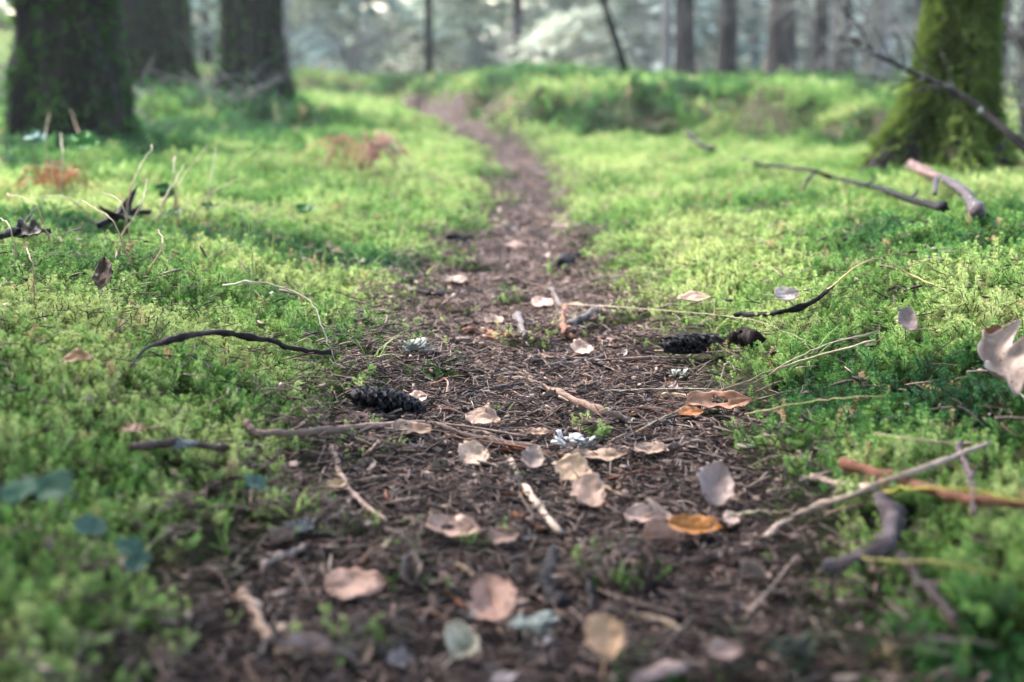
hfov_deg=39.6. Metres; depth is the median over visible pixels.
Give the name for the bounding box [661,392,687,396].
twig
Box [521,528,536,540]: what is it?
leaf scrap
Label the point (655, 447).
leaf
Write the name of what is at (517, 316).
stick
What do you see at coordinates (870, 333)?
straw
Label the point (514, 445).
twig
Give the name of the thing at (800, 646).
lichen
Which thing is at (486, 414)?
leaf
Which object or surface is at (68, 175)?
bracken
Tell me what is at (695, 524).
leaf
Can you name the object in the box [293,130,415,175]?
bracken
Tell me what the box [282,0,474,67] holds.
conifer tree
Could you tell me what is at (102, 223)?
stick
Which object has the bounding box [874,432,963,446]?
stick
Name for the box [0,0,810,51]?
sky
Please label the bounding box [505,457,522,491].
stick
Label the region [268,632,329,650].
leaf
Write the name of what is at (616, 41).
conifer tree
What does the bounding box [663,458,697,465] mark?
twig
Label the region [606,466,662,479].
twig
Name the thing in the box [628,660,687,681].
leaf
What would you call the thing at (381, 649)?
lichen
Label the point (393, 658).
leaf scrap
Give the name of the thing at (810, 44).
conifer tree
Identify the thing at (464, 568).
twig
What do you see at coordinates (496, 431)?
twig
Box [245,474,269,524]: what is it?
seedling
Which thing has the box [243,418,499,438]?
stick
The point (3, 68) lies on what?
bare shrub
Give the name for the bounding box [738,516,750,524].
leaf scrap
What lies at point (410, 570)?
leaf
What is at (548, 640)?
lichen
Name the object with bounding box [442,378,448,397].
twig
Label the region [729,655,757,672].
lichen
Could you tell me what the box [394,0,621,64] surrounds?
conifer tree
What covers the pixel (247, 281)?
straw
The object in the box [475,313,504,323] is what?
leaf
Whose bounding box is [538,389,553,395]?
leaf scrap
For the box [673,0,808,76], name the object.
conifer tree
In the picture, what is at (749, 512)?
straw
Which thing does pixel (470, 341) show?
leaf scrap
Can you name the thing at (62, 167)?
dry stem
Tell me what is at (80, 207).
dry stem
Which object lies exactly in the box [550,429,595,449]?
lichen
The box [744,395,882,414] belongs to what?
straw
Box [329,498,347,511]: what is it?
leaf scrap
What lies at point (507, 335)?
stick
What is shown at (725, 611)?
twig
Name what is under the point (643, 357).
twig
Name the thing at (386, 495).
twig
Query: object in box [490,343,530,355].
twig
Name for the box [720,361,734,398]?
straw
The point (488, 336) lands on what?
twig
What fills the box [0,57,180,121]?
bare shrub
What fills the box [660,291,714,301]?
leaf
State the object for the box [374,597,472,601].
twig
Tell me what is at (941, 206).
branch
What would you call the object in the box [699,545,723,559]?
leaf scrap
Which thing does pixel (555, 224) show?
leaf
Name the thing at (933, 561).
yellow stem
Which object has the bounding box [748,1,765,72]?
conifer tree
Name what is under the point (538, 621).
lichen
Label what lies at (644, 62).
bare shrub
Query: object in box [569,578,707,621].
twig
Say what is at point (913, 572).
stick
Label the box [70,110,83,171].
dry stem
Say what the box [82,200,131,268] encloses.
dry stem
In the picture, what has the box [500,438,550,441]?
twig
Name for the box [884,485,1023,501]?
yellow stem
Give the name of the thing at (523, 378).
twig
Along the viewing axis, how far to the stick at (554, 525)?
1.11 m
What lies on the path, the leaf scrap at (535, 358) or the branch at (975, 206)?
the leaf scrap at (535, 358)
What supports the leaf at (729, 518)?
on the path
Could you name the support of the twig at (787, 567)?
on the path
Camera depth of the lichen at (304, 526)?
1.03 m
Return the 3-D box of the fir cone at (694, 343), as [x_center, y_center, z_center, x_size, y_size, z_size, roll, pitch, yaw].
[0.215,0.002,1.602,0.103,0.024,0.024,-3,12,-4]
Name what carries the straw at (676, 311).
on the moss
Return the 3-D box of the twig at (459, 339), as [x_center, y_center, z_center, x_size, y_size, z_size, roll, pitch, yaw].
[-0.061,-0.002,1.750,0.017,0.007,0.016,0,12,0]
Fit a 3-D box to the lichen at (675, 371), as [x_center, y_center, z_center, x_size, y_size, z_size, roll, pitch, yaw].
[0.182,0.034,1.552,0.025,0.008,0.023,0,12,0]
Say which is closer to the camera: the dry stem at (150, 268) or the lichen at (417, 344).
the lichen at (417, 344)
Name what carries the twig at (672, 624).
on the path
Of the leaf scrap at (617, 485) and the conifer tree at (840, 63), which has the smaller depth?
the leaf scrap at (617, 485)
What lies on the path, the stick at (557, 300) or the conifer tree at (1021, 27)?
the stick at (557, 300)
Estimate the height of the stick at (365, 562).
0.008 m
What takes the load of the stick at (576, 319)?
on the path
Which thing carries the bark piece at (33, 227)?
on the moss
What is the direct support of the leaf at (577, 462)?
on the path
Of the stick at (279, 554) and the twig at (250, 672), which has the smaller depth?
the twig at (250, 672)
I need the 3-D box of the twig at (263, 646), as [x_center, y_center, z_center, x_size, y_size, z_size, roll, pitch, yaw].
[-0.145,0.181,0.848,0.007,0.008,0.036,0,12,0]
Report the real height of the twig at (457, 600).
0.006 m
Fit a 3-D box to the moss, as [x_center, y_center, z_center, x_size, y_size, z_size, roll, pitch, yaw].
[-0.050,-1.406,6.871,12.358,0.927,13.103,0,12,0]
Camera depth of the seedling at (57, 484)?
0.81 m
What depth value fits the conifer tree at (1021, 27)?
9.26 m
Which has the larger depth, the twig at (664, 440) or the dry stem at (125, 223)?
the dry stem at (125, 223)
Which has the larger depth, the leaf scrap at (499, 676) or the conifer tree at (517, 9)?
the conifer tree at (517, 9)
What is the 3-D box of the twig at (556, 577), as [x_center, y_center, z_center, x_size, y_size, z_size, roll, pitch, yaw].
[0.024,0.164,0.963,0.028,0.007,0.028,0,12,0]
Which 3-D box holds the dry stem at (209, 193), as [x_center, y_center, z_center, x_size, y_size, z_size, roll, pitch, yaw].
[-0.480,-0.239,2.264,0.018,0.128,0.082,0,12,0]
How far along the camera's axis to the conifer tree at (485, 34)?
20.28 m
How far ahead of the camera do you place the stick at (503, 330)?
1.74 m
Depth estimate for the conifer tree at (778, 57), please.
9.51 m
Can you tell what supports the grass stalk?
on the moss
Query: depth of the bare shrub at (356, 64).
12.26 m
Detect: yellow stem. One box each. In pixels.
[862,557,1023,580]
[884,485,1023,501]
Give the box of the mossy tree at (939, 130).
[838,0,1023,176]
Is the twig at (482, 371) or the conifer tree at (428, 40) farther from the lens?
the conifer tree at (428, 40)
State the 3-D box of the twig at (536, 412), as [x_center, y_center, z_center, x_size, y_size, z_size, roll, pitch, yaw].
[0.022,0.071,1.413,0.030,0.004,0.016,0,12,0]
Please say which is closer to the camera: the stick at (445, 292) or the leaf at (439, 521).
the leaf at (439, 521)
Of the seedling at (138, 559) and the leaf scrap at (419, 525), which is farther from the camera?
the leaf scrap at (419, 525)
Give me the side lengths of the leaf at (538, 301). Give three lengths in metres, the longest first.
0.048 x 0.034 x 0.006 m
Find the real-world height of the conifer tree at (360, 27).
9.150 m
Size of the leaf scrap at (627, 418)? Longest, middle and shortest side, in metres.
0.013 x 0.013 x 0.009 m
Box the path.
[153,89,824,681]
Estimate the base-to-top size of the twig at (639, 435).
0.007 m
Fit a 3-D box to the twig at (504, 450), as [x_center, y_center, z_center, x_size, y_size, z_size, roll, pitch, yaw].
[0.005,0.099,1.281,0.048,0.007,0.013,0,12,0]
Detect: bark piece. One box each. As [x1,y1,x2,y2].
[0,217,46,237]
[95,185,140,222]
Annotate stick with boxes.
[0,208,51,239]
[95,191,151,228]
[129,329,333,367]
[129,437,266,451]
[231,587,272,647]
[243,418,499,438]
[257,543,307,567]
[328,445,388,524]
[349,545,377,568]
[418,609,523,637]
[425,284,527,296]
[458,382,524,399]
[462,326,510,337]
[501,325,519,340]
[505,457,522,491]
[508,457,562,536]
[510,511,544,532]
[512,311,527,338]
[538,543,570,613]
[549,287,561,306]
[550,349,605,367]
[559,304,587,341]
[566,306,601,326]
[574,555,595,611]
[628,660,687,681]
[685,130,715,150]
[733,284,834,316]
[756,442,989,543]
[809,473,877,491]
[822,491,907,574]
[838,457,1023,507]
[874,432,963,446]
[895,551,959,624]
[955,440,977,515]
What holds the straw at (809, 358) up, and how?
on the moss
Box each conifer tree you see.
[201,0,211,64]
[204,0,480,74]
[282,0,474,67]
[292,0,475,67]
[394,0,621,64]
[396,6,510,68]
[566,0,738,77]
[599,0,630,73]
[624,0,1022,75]
[661,0,671,73]
[665,0,1023,68]
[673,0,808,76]
[696,0,857,72]
[696,0,892,74]
[697,0,797,77]
[739,0,1023,99]
[745,0,1019,73]
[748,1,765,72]
[769,0,1023,91]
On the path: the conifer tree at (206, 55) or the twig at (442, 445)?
the twig at (442, 445)
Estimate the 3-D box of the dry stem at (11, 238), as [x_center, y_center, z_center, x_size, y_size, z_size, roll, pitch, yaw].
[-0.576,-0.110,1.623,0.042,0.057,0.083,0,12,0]
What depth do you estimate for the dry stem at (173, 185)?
2.30 m
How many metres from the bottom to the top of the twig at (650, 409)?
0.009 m
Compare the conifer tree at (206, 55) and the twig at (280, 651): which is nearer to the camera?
the twig at (280, 651)
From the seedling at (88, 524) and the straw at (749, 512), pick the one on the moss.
the seedling at (88, 524)
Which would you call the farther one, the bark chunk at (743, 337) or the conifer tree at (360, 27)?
the conifer tree at (360, 27)
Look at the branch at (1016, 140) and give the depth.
3.22 m
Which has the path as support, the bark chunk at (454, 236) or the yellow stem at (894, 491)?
the bark chunk at (454, 236)
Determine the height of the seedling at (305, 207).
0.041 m
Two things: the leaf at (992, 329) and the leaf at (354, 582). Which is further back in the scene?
the leaf at (992, 329)
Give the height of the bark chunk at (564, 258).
0.035 m
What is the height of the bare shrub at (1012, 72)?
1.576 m
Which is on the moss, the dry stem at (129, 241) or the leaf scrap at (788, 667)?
the dry stem at (129, 241)
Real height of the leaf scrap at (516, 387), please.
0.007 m
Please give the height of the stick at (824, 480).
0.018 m
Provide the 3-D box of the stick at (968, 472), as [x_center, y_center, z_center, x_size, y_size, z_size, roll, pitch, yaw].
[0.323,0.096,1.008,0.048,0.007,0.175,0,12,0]
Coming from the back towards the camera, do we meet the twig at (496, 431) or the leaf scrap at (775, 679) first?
the twig at (496, 431)
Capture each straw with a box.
[222,280,336,363]
[561,303,808,340]
[605,388,734,391]
[631,339,875,434]
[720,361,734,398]
[730,509,790,515]
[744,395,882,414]
[753,330,878,382]
[827,258,945,289]
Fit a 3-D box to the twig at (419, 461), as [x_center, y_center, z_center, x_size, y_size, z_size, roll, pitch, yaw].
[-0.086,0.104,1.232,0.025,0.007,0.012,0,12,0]
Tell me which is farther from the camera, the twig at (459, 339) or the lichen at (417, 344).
the twig at (459, 339)
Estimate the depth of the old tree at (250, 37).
6.02 m
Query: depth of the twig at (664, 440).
1.29 m
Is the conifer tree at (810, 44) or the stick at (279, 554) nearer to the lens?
the stick at (279, 554)
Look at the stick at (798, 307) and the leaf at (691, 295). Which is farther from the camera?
the leaf at (691, 295)
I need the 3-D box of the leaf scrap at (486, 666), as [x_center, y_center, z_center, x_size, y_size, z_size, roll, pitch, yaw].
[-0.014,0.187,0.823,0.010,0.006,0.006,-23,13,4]
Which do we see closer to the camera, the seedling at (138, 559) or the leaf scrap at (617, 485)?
the seedling at (138, 559)
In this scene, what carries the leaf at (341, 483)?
on the path
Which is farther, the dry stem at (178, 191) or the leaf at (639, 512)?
the dry stem at (178, 191)
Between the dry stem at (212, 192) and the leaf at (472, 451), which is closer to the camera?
the leaf at (472, 451)
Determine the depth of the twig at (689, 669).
0.83 m
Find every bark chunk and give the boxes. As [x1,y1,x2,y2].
[370,414,421,421]
[445,232,472,240]
[554,249,584,267]
[729,327,766,348]
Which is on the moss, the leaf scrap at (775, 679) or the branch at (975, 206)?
the branch at (975, 206)
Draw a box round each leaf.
[48,348,93,362]
[91,256,113,296]
[107,422,145,432]
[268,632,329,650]
[298,567,385,599]
[318,479,347,487]
[377,419,431,434]
[400,552,421,586]
[403,514,482,536]
[410,390,428,400]
[432,275,469,282]
[442,620,478,667]
[447,440,488,464]
[453,405,499,424]
[469,573,517,637]
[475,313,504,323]
[476,526,518,543]
[497,240,527,247]
[516,427,549,434]
[521,296,554,306]
[521,445,544,470]
[544,221,569,227]
[544,451,590,480]
[565,338,592,353]
[568,463,605,506]
[583,614,626,677]
[606,498,671,522]
[621,439,669,453]
[638,517,684,543]
[645,514,723,534]
[659,390,752,409]
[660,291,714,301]
[668,406,704,416]
[696,461,735,514]
[696,638,742,659]
[714,510,742,523]
[766,286,798,300]
[893,298,917,330]
[978,319,1023,396]
[983,325,1001,334]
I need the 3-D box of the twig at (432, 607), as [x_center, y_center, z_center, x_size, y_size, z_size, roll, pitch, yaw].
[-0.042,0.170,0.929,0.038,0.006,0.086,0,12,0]
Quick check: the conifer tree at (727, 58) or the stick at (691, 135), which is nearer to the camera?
the stick at (691, 135)
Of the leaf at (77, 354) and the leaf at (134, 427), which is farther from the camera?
the leaf at (77, 354)
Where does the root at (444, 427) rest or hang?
on the path
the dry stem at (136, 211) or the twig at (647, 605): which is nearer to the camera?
the twig at (647, 605)
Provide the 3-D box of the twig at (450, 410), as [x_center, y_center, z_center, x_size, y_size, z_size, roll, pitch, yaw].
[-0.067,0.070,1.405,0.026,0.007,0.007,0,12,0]
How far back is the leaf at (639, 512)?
1.07 m
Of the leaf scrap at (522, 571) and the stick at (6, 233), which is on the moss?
the stick at (6, 233)
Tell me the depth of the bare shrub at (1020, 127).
4.90 m
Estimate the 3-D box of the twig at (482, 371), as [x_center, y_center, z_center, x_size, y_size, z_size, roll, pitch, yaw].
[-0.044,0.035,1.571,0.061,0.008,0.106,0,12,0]
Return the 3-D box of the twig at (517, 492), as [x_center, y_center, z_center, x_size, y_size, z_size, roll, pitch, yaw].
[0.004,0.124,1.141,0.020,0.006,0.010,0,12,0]
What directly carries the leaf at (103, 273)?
on the moss
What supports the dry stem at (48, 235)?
on the moss
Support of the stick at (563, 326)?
on the path
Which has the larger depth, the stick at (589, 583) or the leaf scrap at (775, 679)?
the stick at (589, 583)
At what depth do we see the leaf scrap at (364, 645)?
0.84 m
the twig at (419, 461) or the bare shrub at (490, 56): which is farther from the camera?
the bare shrub at (490, 56)
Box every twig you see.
[218,658,228,680]
[243,656,258,681]
[258,631,276,656]
[274,648,327,660]
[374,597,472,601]
[384,489,388,500]
[401,456,426,464]
[414,580,475,627]
[425,421,529,438]
[426,374,462,386]
[427,443,453,451]
[431,407,456,414]
[439,588,466,610]
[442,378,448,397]
[445,436,560,454]
[450,361,494,382]
[454,560,476,580]
[455,337,466,341]
[477,335,502,342]
[482,344,546,350]
[486,302,510,305]
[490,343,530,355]
[491,447,543,453]
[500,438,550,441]
[505,491,528,498]
[512,376,529,380]
[520,410,544,415]
[523,281,558,291]
[529,574,564,591]
[569,501,606,513]
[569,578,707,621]
[601,356,688,359]
[603,499,613,509]
[605,485,626,500]
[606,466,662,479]
[612,358,653,362]
[621,434,651,439]
[623,630,638,639]
[624,408,706,429]
[627,407,673,412]
[633,612,689,637]
[658,437,705,443]
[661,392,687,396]
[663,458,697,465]
[663,657,717,681]
[671,440,699,451]
[705,610,739,616]
[734,554,798,629]
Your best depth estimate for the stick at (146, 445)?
1.06 m
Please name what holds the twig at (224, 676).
on the path
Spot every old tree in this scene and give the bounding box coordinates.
[0,0,145,142]
[121,0,205,91]
[208,0,303,123]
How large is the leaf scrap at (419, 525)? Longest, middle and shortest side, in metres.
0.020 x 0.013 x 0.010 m
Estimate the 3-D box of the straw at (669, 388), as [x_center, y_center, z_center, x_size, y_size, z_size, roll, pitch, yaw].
[0.161,0.051,1.462,0.127,0.018,0.067,0,12,0]
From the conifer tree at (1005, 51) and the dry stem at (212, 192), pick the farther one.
the conifer tree at (1005, 51)
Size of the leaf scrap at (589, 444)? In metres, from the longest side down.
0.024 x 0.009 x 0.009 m
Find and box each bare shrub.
[0,29,12,96]
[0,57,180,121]
[144,33,304,116]
[296,0,409,75]
[436,0,549,69]
[601,0,695,72]
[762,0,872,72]
[799,0,922,86]
[1002,0,1023,110]
[1002,0,1023,136]
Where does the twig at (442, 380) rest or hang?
on the path
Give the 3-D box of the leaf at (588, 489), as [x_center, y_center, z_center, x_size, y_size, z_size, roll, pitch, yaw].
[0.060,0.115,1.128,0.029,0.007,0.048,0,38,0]
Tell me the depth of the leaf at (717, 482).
1.11 m
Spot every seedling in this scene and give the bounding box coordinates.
[0,467,78,590]
[23,129,47,177]
[63,510,106,604]
[67,131,110,191]
[115,536,153,621]
[154,182,177,225]
[162,202,181,233]
[200,202,220,226]
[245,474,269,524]
[296,203,315,220]
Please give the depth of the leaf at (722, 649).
0.80 m
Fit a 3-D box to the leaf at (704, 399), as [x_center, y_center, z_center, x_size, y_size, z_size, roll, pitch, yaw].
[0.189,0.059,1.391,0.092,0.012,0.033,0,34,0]
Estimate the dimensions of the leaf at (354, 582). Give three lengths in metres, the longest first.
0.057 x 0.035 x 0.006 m
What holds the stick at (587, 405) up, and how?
on the path
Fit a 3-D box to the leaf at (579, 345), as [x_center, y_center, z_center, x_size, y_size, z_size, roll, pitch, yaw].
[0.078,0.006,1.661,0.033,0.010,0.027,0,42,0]
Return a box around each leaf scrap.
[260,526,294,543]
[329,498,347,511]
[344,640,373,672]
[355,456,376,474]
[385,646,423,666]
[409,437,424,446]
[413,524,432,535]
[425,456,453,470]
[457,603,482,620]
[459,336,475,344]
[481,656,493,670]
[491,671,516,681]
[496,376,515,382]
[508,550,532,581]
[509,385,523,390]
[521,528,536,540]
[527,354,544,360]
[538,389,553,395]
[556,426,568,435]
[573,406,586,414]
[579,435,601,449]
[608,482,621,488]
[621,345,627,356]
[623,417,633,422]
[652,409,664,415]
[659,381,677,387]
[660,553,673,564]
[665,440,685,450]
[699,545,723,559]
[723,599,746,609]
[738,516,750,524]
[740,560,776,582]
[751,604,764,617]
[763,674,785,681]
[781,662,793,675]
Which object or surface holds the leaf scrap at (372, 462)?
on the path
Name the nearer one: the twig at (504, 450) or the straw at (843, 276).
the twig at (504, 450)
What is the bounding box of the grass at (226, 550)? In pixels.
[0,106,1023,555]
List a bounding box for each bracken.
[13,159,92,195]
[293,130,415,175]
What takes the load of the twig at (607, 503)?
on the path
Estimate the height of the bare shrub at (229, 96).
0.603 m
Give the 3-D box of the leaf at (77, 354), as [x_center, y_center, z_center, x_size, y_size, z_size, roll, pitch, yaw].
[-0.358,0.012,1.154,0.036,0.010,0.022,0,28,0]
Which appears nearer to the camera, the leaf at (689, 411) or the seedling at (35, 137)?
the leaf at (689, 411)
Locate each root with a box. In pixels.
[436,422,652,455]
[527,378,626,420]
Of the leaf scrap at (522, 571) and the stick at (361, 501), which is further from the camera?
the stick at (361, 501)
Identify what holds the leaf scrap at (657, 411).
on the path
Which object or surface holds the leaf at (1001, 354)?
on the moss
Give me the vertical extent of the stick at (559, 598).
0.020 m
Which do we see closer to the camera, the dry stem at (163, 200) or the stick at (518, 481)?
the stick at (518, 481)
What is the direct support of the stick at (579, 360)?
on the path
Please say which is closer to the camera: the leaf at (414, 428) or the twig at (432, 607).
the twig at (432, 607)
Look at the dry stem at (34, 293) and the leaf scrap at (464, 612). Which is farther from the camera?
the dry stem at (34, 293)
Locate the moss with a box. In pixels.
[0,11,1023,681]
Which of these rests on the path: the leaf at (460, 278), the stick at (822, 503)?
the leaf at (460, 278)
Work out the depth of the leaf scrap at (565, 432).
1.32 m
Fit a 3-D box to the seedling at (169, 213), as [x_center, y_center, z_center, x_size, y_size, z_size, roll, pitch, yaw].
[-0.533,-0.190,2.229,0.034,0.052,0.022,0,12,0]
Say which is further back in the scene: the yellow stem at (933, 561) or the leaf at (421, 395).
the leaf at (421, 395)
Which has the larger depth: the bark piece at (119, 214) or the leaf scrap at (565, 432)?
the bark piece at (119, 214)
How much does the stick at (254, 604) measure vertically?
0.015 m
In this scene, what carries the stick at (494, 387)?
on the path
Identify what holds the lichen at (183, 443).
on the stick at (146, 445)
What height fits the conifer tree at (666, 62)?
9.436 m
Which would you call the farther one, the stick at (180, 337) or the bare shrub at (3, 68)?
the bare shrub at (3, 68)
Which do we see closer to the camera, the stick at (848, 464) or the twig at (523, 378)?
the stick at (848, 464)
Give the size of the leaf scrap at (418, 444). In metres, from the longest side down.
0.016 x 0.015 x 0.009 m
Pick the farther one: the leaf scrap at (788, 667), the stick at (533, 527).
the stick at (533, 527)
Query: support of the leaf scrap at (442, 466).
on the path
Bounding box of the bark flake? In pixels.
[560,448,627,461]
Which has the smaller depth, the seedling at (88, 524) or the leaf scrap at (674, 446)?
the seedling at (88, 524)
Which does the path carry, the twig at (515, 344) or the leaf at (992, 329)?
the twig at (515, 344)
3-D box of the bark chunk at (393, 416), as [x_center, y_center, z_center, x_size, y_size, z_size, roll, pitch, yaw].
[-0.108,0.073,1.341,0.045,0.023,0.059,0,12,0]
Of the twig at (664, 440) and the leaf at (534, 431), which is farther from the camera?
the leaf at (534, 431)
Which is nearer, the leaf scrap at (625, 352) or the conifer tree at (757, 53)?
the leaf scrap at (625, 352)
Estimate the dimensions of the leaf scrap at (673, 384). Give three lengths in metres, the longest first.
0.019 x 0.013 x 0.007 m
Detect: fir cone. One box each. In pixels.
[348,386,425,414]
[658,332,734,353]
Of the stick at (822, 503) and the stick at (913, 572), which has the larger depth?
the stick at (822, 503)
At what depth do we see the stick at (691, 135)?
4.61 m
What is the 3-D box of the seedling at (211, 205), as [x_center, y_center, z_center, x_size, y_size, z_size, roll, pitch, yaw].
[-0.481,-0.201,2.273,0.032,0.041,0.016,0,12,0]
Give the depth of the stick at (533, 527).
1.08 m
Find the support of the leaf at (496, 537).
on the path
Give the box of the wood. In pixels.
[0,0,1021,78]
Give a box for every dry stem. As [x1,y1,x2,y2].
[0,218,16,260]
[7,193,54,249]
[26,248,36,306]
[39,195,94,224]
[60,132,62,194]
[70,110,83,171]
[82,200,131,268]
[103,192,131,246]
[118,179,147,239]
[122,150,151,234]
[145,229,162,278]
[155,164,184,231]
[172,156,175,217]
[175,148,205,228]
[190,178,238,219]
[206,148,215,225]
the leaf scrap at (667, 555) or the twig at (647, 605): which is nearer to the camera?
the twig at (647, 605)
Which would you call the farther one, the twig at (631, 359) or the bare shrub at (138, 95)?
the bare shrub at (138, 95)
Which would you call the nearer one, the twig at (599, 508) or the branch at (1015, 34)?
the twig at (599, 508)
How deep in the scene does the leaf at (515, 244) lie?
2.58 m
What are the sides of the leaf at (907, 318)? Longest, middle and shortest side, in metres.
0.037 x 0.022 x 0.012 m
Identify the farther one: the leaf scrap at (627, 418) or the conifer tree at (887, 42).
the conifer tree at (887, 42)
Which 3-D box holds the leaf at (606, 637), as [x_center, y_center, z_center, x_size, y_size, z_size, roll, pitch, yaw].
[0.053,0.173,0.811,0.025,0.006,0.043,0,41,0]
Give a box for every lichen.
[172,437,197,448]
[282,517,315,532]
[374,641,416,658]
[398,337,435,351]
[506,610,559,636]
[532,636,553,647]
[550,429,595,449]
[667,368,690,375]
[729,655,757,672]
[767,633,818,657]
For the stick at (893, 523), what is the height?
0.031 m
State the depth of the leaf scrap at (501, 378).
1.53 m
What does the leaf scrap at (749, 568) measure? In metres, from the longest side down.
0.025 x 0.019 x 0.014 m
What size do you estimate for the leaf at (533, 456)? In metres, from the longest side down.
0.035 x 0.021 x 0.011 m
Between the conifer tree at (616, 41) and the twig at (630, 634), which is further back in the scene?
the conifer tree at (616, 41)
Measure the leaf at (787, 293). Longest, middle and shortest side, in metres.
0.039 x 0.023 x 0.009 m
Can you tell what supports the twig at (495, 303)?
on the path
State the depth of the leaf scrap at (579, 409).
1.41 m
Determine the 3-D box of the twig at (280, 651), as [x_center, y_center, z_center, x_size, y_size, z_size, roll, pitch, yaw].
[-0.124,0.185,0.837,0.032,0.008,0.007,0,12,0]
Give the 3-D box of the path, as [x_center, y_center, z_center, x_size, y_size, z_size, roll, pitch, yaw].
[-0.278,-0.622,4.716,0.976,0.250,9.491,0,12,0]
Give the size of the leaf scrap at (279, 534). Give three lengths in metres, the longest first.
0.024 x 0.017 x 0.012 m
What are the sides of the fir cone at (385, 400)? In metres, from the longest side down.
0.079 x 0.026 x 0.026 m
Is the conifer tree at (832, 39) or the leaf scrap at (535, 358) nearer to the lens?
the leaf scrap at (535, 358)
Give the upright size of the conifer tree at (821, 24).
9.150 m
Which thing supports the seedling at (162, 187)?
on the moss
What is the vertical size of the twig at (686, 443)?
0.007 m
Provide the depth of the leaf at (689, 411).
1.38 m
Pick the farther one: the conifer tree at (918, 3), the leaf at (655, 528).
the conifer tree at (918, 3)
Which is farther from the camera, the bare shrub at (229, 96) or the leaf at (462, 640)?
the bare shrub at (229, 96)
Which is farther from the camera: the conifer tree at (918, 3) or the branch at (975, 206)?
the conifer tree at (918, 3)
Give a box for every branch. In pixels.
[740,157,949,211]
[841,5,1023,153]
[905,159,985,217]
[1001,14,1023,52]
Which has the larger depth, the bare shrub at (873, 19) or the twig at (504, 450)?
the bare shrub at (873, 19)
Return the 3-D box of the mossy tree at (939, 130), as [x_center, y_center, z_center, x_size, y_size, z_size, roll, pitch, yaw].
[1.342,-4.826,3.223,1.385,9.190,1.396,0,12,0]
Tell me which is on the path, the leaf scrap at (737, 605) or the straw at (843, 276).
the leaf scrap at (737, 605)
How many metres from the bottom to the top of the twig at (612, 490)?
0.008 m
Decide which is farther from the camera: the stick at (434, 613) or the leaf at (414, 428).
the leaf at (414, 428)
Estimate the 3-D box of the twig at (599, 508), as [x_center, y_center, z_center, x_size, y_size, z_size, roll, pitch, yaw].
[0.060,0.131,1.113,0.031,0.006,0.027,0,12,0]
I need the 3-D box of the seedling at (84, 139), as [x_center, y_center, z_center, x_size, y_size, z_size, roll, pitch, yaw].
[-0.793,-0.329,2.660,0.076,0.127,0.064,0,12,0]
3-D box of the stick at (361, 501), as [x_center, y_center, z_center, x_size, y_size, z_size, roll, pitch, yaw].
[-0.124,0.113,1.133,0.064,0.021,0.149,0,12,0]
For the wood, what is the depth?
14.89 m
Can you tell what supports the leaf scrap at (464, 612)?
on the path
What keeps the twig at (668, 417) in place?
on the path
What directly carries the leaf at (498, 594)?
on the path
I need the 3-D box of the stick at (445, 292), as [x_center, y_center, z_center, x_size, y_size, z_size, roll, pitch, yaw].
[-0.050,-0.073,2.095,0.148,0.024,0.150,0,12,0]
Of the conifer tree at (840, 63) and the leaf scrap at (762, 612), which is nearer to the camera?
the leaf scrap at (762, 612)
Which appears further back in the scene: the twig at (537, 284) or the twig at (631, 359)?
the twig at (537, 284)

